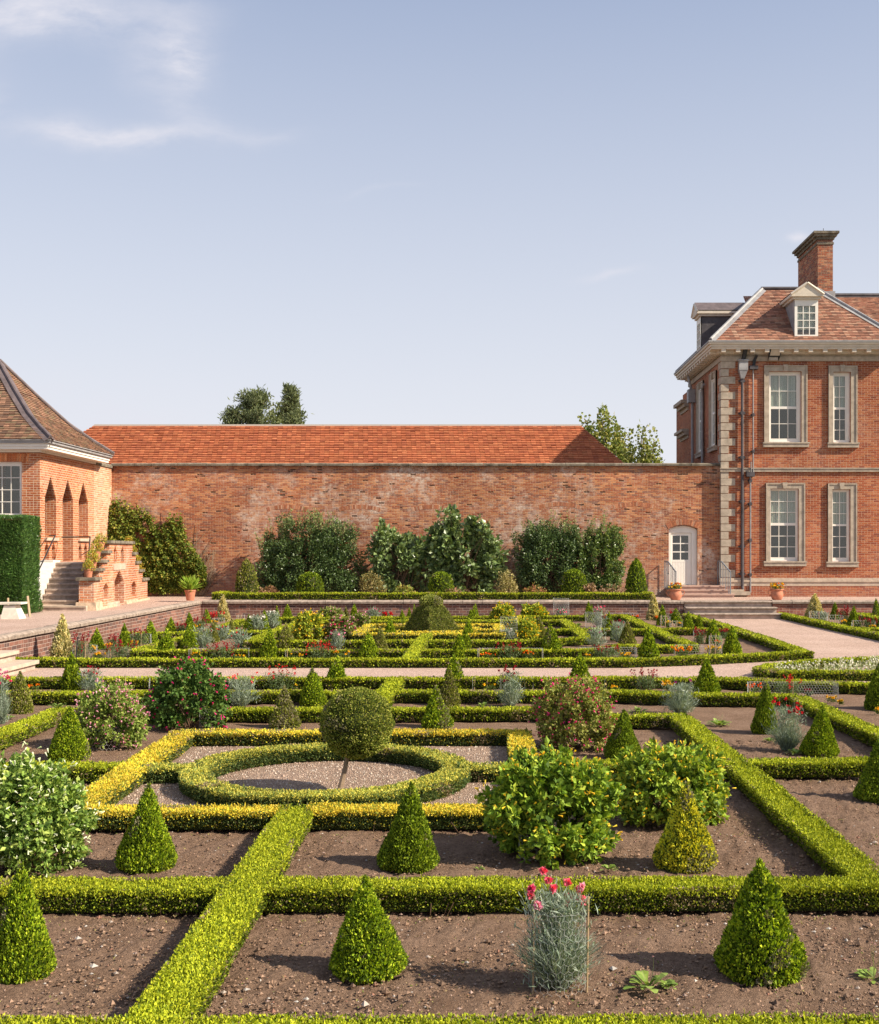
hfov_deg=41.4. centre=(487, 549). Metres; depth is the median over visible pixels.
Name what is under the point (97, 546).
plant pot
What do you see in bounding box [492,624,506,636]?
golden hedge
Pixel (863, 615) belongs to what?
box hedge
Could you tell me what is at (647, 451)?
broadleaf tree
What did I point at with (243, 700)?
carnation
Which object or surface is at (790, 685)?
snapdragon
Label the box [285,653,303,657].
marigold
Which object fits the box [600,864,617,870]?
primrose
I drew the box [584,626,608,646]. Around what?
carnation
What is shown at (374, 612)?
carnation
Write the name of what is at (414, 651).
box hedge
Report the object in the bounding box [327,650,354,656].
marigold
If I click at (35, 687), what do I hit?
marigold
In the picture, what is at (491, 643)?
box hedge
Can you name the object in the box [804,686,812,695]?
snapdragon
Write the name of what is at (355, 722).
ball tree
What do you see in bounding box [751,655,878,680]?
box hedge
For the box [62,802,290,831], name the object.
golden hedge
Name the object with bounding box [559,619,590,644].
box hedge
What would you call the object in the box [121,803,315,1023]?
box hedge
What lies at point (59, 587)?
pavilion steps
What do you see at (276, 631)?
box hedge
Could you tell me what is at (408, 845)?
cone topiary
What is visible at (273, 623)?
carnation
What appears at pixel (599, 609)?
carnation
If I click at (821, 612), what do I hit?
carnation
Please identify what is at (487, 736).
golden hedge
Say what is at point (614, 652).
wire guard
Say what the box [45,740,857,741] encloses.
ground
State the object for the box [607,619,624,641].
carnation
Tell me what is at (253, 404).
pine tree
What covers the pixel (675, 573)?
handrail
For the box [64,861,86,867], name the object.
primrose
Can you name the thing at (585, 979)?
wire guard
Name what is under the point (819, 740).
cone topiary
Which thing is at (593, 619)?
wire guard
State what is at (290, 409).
conifer tree
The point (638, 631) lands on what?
box hedge
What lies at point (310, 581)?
box ball
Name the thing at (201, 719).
wire guard
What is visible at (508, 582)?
variegated shrub
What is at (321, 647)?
snapdragon
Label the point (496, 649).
wire guard
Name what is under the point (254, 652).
box hedge
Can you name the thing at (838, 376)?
window
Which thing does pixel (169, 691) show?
flowering bush
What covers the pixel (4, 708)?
carnation
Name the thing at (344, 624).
flowering bush
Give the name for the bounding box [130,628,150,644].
snapdragon
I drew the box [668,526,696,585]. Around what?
door frame
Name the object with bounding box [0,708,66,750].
box hedge
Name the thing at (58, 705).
primrose
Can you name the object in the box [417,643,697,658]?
box hedge
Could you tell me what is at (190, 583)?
plant pot
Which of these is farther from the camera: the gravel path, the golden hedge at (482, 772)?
the gravel path
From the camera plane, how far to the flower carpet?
21.49 m
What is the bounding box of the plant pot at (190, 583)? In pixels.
[177,575,202,600]
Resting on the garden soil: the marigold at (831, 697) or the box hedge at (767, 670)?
the marigold at (831, 697)
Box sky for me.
[0,0,878,462]
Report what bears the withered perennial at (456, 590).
on the terrace
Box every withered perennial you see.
[258,585,279,592]
[393,584,415,594]
[444,585,466,594]
[522,582,546,594]
[582,582,597,594]
[597,583,626,594]
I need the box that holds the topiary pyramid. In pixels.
[403,594,458,631]
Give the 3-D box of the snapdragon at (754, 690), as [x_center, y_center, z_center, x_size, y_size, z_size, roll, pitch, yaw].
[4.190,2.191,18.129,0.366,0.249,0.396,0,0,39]
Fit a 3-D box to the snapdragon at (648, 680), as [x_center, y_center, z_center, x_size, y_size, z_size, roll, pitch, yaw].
[2.615,2.115,19.067,0.524,0.378,0.508,0,0,-41]
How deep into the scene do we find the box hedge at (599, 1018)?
5.28 m
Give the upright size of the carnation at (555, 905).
0.609 m
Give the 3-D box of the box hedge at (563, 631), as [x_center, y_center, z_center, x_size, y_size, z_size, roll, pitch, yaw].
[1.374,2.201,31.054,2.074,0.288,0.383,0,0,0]
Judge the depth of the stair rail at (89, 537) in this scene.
37.40 m
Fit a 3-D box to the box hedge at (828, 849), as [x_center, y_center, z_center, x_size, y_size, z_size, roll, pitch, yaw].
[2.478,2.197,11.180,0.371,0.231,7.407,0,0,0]
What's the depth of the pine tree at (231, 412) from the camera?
65.63 m
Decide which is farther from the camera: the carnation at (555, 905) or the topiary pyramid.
the topiary pyramid
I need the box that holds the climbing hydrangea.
[107,493,216,595]
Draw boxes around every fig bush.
[365,517,428,594]
[421,503,509,594]
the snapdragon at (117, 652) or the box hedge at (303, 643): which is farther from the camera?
the box hedge at (303, 643)
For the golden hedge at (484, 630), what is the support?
on the garden soil
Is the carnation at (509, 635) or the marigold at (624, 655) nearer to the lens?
the marigold at (624, 655)
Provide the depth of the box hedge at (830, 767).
11.62 m
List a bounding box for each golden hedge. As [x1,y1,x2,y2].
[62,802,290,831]
[83,729,195,807]
[140,761,202,783]
[179,727,527,746]
[305,801,488,832]
[350,623,376,639]
[351,632,423,639]
[367,628,383,632]
[369,623,501,628]
[432,631,505,639]
[456,761,511,782]
[473,627,493,632]
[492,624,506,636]
[506,729,548,806]
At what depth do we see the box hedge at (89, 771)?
11.39 m
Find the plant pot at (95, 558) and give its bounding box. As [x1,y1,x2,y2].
[85,548,100,567]
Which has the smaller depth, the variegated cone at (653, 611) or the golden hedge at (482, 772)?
the golden hedge at (482, 772)
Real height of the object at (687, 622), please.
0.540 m
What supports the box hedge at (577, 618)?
on the garden soil
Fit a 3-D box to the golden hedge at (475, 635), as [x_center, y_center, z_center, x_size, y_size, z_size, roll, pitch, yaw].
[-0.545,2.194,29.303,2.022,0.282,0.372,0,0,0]
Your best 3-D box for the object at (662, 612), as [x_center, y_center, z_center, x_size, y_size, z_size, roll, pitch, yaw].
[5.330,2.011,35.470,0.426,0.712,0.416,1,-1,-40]
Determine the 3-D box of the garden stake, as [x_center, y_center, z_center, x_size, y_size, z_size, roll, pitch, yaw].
[-11.985,1.520,30.300,0.140,0.648,0.070,0,0,0]
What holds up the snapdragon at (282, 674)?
on the garden soil
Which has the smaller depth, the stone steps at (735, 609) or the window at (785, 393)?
the stone steps at (735, 609)
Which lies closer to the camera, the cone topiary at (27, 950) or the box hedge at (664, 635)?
the cone topiary at (27, 950)
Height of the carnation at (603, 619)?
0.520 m
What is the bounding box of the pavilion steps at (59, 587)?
[38,560,119,610]
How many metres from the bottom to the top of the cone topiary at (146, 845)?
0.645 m
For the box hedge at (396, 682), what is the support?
on the garden soil
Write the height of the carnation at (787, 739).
0.605 m
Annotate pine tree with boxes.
[217,406,240,423]
[225,384,282,423]
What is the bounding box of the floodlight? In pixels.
[768,349,780,360]
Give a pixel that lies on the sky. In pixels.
(386, 211)
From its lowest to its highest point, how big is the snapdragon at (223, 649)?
0.415 m
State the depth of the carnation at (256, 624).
32.99 m
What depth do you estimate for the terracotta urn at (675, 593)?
39.82 m
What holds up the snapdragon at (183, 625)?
on the garden soil
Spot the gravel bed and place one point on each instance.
(320, 769)
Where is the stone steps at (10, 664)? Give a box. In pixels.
[0,650,38,675]
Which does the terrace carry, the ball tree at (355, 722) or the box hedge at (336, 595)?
the box hedge at (336, 595)
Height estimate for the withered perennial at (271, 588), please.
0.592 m
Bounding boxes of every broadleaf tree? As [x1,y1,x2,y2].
[268,400,304,423]
[577,403,635,460]
[619,419,664,462]
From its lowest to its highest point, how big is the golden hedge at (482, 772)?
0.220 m
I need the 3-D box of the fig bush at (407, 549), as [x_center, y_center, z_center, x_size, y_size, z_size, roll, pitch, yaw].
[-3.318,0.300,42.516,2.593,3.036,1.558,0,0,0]
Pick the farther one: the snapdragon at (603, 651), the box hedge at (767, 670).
the snapdragon at (603, 651)
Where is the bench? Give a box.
[0,602,26,618]
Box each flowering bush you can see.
[0,741,104,877]
[74,678,151,750]
[141,654,232,730]
[290,608,326,639]
[317,605,344,616]
[323,615,356,639]
[349,610,370,628]
[474,736,631,869]
[488,600,515,621]
[506,615,540,639]
[520,602,549,617]
[525,672,617,752]
[610,738,735,827]
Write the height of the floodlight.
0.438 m
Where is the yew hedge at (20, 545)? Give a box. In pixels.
[0,514,43,613]
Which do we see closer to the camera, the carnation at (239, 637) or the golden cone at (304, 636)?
the carnation at (239, 637)
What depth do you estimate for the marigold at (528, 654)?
24.44 m
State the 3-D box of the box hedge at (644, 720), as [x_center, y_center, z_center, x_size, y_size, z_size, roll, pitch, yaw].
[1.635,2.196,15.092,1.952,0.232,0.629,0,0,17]
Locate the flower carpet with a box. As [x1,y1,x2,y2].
[774,655,878,673]
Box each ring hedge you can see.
[177,741,470,809]
[381,625,481,635]
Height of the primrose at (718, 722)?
0.189 m
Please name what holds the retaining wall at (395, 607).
on the terrace
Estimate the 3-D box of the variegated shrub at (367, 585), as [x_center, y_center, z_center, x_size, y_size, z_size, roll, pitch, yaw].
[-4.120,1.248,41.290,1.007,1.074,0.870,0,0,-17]
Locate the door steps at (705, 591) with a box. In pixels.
[665,585,734,597]
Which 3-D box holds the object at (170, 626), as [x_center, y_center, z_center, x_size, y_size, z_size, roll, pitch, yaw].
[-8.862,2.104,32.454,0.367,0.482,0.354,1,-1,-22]
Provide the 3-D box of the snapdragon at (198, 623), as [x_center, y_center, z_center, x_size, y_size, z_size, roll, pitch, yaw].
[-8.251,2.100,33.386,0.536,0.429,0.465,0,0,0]
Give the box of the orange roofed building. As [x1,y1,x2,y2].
[83,424,623,463]
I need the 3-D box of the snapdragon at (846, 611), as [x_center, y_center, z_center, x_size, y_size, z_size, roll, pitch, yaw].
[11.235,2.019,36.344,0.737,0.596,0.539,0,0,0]
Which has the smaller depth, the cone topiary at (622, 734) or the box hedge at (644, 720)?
the cone topiary at (622, 734)
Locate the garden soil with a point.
(736, 734)
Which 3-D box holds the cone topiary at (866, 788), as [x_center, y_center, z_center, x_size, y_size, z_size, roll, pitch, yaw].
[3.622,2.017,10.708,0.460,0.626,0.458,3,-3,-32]
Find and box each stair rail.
[39,535,55,570]
[61,536,90,554]
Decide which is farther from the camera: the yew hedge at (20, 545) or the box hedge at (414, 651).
the yew hedge at (20, 545)
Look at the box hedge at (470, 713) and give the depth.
15.47 m
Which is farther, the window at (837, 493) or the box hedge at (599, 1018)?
the window at (837, 493)
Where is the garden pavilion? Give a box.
[0,359,114,561]
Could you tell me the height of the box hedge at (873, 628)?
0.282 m
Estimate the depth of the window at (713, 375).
45.09 m
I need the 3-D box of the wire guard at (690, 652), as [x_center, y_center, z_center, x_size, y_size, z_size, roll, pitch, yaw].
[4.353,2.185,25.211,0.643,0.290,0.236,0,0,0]
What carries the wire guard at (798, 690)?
on the garden soil
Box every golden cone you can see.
[298,620,310,639]
[651,781,718,873]
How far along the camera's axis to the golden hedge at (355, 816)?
9.47 m
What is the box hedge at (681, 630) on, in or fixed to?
on the garden soil
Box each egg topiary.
[234,558,258,594]
[625,558,647,592]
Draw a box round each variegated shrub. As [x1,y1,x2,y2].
[357,570,386,594]
[495,569,518,592]
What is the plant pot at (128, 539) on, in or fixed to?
on the stair wall at (117, 574)
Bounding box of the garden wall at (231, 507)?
[111,463,719,595]
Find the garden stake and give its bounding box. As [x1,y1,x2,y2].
[26,596,30,616]
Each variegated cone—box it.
[49,613,73,657]
[215,594,230,621]
[646,593,659,619]
[803,593,823,617]
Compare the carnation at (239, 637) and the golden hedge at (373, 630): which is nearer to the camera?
the carnation at (239, 637)
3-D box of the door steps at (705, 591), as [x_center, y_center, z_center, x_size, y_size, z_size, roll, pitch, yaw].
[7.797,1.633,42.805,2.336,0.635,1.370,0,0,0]
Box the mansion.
[673,228,878,596]
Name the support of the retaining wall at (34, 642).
on the terrace
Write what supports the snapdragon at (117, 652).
on the garden soil
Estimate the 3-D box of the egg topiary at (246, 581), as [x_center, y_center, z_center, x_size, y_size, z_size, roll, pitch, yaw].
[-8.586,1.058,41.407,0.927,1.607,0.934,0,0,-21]
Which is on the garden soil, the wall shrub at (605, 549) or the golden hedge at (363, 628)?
the golden hedge at (363, 628)
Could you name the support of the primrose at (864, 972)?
on the garden soil
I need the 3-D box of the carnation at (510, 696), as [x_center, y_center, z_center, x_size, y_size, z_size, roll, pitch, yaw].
[0.334,1.992,17.087,0.503,0.616,0.496,0,0,-25]
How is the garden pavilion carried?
on the terrace
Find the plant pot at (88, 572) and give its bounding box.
[81,558,96,576]
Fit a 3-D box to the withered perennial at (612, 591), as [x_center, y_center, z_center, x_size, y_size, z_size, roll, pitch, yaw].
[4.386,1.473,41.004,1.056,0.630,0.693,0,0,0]
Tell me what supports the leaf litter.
on the garden soil
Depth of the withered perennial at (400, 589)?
40.91 m
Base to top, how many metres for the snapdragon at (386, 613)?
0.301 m
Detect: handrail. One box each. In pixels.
[664,561,676,588]
[717,561,730,593]
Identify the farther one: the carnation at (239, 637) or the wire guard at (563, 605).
the wire guard at (563, 605)
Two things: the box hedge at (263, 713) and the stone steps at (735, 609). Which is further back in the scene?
the stone steps at (735, 609)
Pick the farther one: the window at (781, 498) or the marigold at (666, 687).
the window at (781, 498)
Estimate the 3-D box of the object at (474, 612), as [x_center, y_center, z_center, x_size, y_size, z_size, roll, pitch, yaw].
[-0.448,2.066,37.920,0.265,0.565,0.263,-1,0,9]
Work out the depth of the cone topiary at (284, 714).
14.97 m
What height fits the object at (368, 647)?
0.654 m
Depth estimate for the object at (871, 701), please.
16.70 m
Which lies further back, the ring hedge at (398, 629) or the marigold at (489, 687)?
the ring hedge at (398, 629)
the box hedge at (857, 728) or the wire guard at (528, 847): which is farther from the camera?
the box hedge at (857, 728)
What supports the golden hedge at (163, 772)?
on the gravel bed
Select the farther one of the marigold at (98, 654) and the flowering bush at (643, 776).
the marigold at (98, 654)
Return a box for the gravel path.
[7,619,878,692]
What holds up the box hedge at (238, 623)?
on the garden soil
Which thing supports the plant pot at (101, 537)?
on the stair wall at (117, 574)
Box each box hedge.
[0,675,392,688]
[0,689,381,704]
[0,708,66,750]
[0,759,124,781]
[0,874,240,916]
[0,1009,878,1023]
[15,649,801,667]
[51,706,325,723]
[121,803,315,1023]
[128,630,194,639]
[129,618,245,649]
[129,647,411,658]
[208,629,271,637]
[211,590,652,599]
[242,622,295,647]
[243,638,418,648]
[254,872,878,916]
[256,614,625,622]
[322,618,565,626]
[376,676,405,706]
[389,687,797,708]
[389,705,538,722]
[399,675,869,693]
[401,633,433,657]
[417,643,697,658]
[424,635,591,648]
[504,627,575,635]
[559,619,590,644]
[562,708,687,728]
[579,627,654,635]
[581,757,735,777]
[619,614,700,652]
[659,626,730,634]
[668,713,878,880]
[681,613,814,659]
[739,755,868,780]
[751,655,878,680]
[778,612,878,640]
[787,694,878,746]
[856,612,878,621]
[859,626,878,630]
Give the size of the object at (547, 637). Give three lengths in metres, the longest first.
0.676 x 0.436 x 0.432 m
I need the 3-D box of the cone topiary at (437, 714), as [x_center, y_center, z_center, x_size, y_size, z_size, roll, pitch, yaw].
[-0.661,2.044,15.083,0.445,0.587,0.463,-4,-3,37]
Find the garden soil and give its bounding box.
[0,618,878,1023]
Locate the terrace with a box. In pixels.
[0,596,878,633]
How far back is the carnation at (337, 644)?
26.88 m
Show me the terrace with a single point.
(40, 619)
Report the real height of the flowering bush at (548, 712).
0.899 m
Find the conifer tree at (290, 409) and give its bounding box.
[275,382,314,423]
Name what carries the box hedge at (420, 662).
on the garden soil
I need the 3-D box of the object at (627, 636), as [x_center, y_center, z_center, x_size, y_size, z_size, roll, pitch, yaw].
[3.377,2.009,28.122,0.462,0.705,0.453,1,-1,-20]
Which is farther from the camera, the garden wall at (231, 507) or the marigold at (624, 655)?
the garden wall at (231, 507)
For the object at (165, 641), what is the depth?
24.59 m
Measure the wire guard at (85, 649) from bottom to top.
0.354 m
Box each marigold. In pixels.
[28,683,41,689]
[90,652,108,657]
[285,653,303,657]
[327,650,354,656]
[480,652,500,657]
[481,683,496,689]
[520,650,535,658]
[619,652,632,657]
[660,680,675,690]
[662,620,671,626]
[666,645,692,655]
[703,645,723,653]
[824,695,837,702]
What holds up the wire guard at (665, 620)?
on the garden soil
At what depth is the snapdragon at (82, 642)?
24.65 m
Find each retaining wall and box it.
[0,600,201,657]
[201,600,683,617]
[771,600,878,617]
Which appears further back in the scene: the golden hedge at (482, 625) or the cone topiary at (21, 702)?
the golden hedge at (482, 625)
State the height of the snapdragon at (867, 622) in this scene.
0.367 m
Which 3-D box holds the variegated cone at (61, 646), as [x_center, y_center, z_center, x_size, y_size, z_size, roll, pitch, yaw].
[-9.057,1.863,24.688,0.537,1.048,0.516,0,-1,42]
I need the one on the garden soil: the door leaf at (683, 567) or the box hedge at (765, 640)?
the box hedge at (765, 640)
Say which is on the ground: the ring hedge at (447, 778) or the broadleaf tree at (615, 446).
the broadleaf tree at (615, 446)
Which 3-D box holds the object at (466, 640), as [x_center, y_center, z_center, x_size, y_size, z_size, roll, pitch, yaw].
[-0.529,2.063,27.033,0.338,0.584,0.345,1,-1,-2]
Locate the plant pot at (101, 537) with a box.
[93,533,107,549]
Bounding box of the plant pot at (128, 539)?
[124,534,134,546]
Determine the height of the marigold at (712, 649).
0.229 m
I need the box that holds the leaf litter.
[20,736,878,1020]
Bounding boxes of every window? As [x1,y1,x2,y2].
[0,462,21,514]
[694,380,703,457]
[707,370,716,452]
[763,365,809,446]
[763,483,806,565]
[826,483,858,566]
[827,365,859,447]
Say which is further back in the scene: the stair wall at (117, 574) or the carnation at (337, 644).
the stair wall at (117, 574)
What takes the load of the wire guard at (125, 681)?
on the garden soil
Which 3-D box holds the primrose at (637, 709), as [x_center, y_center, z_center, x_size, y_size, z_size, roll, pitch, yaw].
[2.121,2.223,16.413,0.302,0.154,0.304,0,0,0]
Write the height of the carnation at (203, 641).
0.567 m
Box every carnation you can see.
[0,668,12,723]
[75,665,104,690]
[193,624,216,647]
[216,624,232,640]
[225,672,263,705]
[227,627,251,647]
[248,612,270,629]
[259,610,282,627]
[327,628,345,648]
[366,606,382,618]
[494,664,527,706]
[499,627,518,639]
[507,866,605,991]
[553,608,567,615]
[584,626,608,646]
[590,605,606,626]
[594,613,609,627]
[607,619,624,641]
[659,678,706,712]
[761,697,807,750]
[811,610,829,619]
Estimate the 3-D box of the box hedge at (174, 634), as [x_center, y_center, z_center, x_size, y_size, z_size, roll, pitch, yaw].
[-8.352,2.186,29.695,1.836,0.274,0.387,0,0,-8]
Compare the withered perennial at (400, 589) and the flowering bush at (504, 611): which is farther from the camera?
the withered perennial at (400, 589)
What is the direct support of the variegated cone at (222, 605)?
on the garden soil
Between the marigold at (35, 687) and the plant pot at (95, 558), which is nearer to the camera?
the marigold at (35, 687)
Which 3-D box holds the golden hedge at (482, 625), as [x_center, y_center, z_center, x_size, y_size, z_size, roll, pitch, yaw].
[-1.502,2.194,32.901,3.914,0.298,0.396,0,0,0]
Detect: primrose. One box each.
[50,703,65,707]
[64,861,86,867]
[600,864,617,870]
[623,955,677,992]
[628,702,645,712]
[661,981,677,988]
[707,711,729,725]
[785,748,800,753]
[854,942,878,983]
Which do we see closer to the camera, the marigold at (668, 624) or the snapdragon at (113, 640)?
the snapdragon at (113, 640)
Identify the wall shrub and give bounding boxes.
[254,508,368,594]
[509,509,587,594]
[576,510,626,594]
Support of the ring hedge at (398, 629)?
on the garden soil
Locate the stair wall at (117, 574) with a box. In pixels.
[75,540,149,610]
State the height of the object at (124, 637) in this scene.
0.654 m
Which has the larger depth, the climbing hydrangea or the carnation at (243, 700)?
the climbing hydrangea
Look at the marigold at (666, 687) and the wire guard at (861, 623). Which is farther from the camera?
the wire guard at (861, 623)
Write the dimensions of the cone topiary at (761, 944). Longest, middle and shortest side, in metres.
0.666 x 0.515 x 0.495 m
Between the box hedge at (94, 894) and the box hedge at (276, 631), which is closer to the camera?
the box hedge at (94, 894)
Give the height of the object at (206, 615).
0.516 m
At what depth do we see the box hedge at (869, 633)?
32.88 m
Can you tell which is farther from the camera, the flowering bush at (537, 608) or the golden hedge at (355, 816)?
the flowering bush at (537, 608)
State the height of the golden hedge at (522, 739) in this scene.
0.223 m
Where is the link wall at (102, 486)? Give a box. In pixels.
[94,463,112,549]
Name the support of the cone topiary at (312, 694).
on the garden soil
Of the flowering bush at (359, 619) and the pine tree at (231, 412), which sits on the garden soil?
the flowering bush at (359, 619)
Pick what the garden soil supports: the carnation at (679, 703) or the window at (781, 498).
the carnation at (679, 703)
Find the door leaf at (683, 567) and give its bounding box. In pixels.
[671,533,690,584]
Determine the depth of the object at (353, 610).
38.49 m
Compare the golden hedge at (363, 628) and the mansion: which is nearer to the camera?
the golden hedge at (363, 628)
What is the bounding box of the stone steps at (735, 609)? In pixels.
[684,600,781,618]
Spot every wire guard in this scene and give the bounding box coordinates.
[72,643,97,657]
[89,727,119,751]
[99,677,150,688]
[199,707,213,728]
[477,647,542,657]
[500,616,516,639]
[519,821,555,861]
[528,896,588,998]
[553,598,568,614]
[579,647,636,657]
[585,612,601,627]
[660,615,670,627]
[675,644,703,655]
[709,634,721,654]
[747,681,838,698]
[827,614,843,622]
[851,620,875,625]
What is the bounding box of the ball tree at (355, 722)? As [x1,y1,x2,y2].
[318,686,395,788]
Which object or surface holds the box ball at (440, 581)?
on the terrace
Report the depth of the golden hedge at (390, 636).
29.20 m
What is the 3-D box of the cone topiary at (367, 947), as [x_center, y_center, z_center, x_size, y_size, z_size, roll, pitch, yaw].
[-0.653,2.049,6.351,0.440,0.555,0.448,-1,-1,-38]
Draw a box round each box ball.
[296,571,323,594]
[427,571,453,594]
[561,568,587,594]
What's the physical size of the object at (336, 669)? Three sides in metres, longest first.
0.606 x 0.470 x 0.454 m
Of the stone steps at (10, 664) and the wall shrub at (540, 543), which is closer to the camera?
the stone steps at (10, 664)
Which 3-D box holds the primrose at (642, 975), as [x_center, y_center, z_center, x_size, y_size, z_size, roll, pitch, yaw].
[0.832,2.212,6.094,0.258,0.176,0.274,0,0,45]
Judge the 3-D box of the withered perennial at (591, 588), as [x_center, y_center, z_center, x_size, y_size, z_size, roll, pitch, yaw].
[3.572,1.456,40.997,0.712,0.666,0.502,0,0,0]
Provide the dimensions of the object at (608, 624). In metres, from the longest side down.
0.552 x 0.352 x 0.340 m
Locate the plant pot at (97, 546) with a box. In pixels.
[89,541,103,559]
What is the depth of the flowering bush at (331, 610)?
37.83 m
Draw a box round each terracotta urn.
[666,582,684,599]
[768,582,785,599]
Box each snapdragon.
[69,631,94,657]
[95,639,136,657]
[105,633,119,648]
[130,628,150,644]
[175,622,187,631]
[193,616,209,627]
[205,640,239,658]
[209,611,226,621]
[259,664,300,689]
[305,640,336,658]
[382,612,392,616]
[493,639,526,657]
[590,644,621,657]
[629,667,662,689]
[690,626,706,643]
[719,628,728,637]
[740,683,762,693]
[760,674,812,694]
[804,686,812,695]
[834,605,856,621]
[858,617,877,626]
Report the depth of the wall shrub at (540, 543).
42.27 m
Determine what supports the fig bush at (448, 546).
on the terrace
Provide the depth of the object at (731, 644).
25.65 m
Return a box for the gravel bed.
[105,746,507,830]
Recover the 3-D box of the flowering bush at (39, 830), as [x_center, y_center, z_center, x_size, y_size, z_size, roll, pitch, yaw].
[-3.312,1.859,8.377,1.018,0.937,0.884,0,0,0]
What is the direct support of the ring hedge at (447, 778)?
on the gravel bed
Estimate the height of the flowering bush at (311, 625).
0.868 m
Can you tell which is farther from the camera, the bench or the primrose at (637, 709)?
the bench
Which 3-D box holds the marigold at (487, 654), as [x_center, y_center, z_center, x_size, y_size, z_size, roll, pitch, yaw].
[0.021,2.229,24.468,0.516,0.181,0.402,0,0,0]
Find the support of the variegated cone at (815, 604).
on the garden soil
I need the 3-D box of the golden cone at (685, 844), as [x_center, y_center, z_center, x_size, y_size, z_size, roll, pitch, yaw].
[1.434,2.000,8.427,0.487,0.660,0.463,1,1,-14]
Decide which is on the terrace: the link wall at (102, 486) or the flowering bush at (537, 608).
the link wall at (102, 486)
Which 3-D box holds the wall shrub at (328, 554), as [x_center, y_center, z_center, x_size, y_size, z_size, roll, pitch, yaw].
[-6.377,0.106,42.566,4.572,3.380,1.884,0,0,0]
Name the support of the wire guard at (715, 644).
on the garden soil
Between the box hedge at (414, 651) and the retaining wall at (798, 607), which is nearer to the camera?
the box hedge at (414, 651)
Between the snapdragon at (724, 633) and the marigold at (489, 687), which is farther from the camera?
the snapdragon at (724, 633)
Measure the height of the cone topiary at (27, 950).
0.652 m
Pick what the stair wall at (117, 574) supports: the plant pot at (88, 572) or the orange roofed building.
the plant pot at (88, 572)

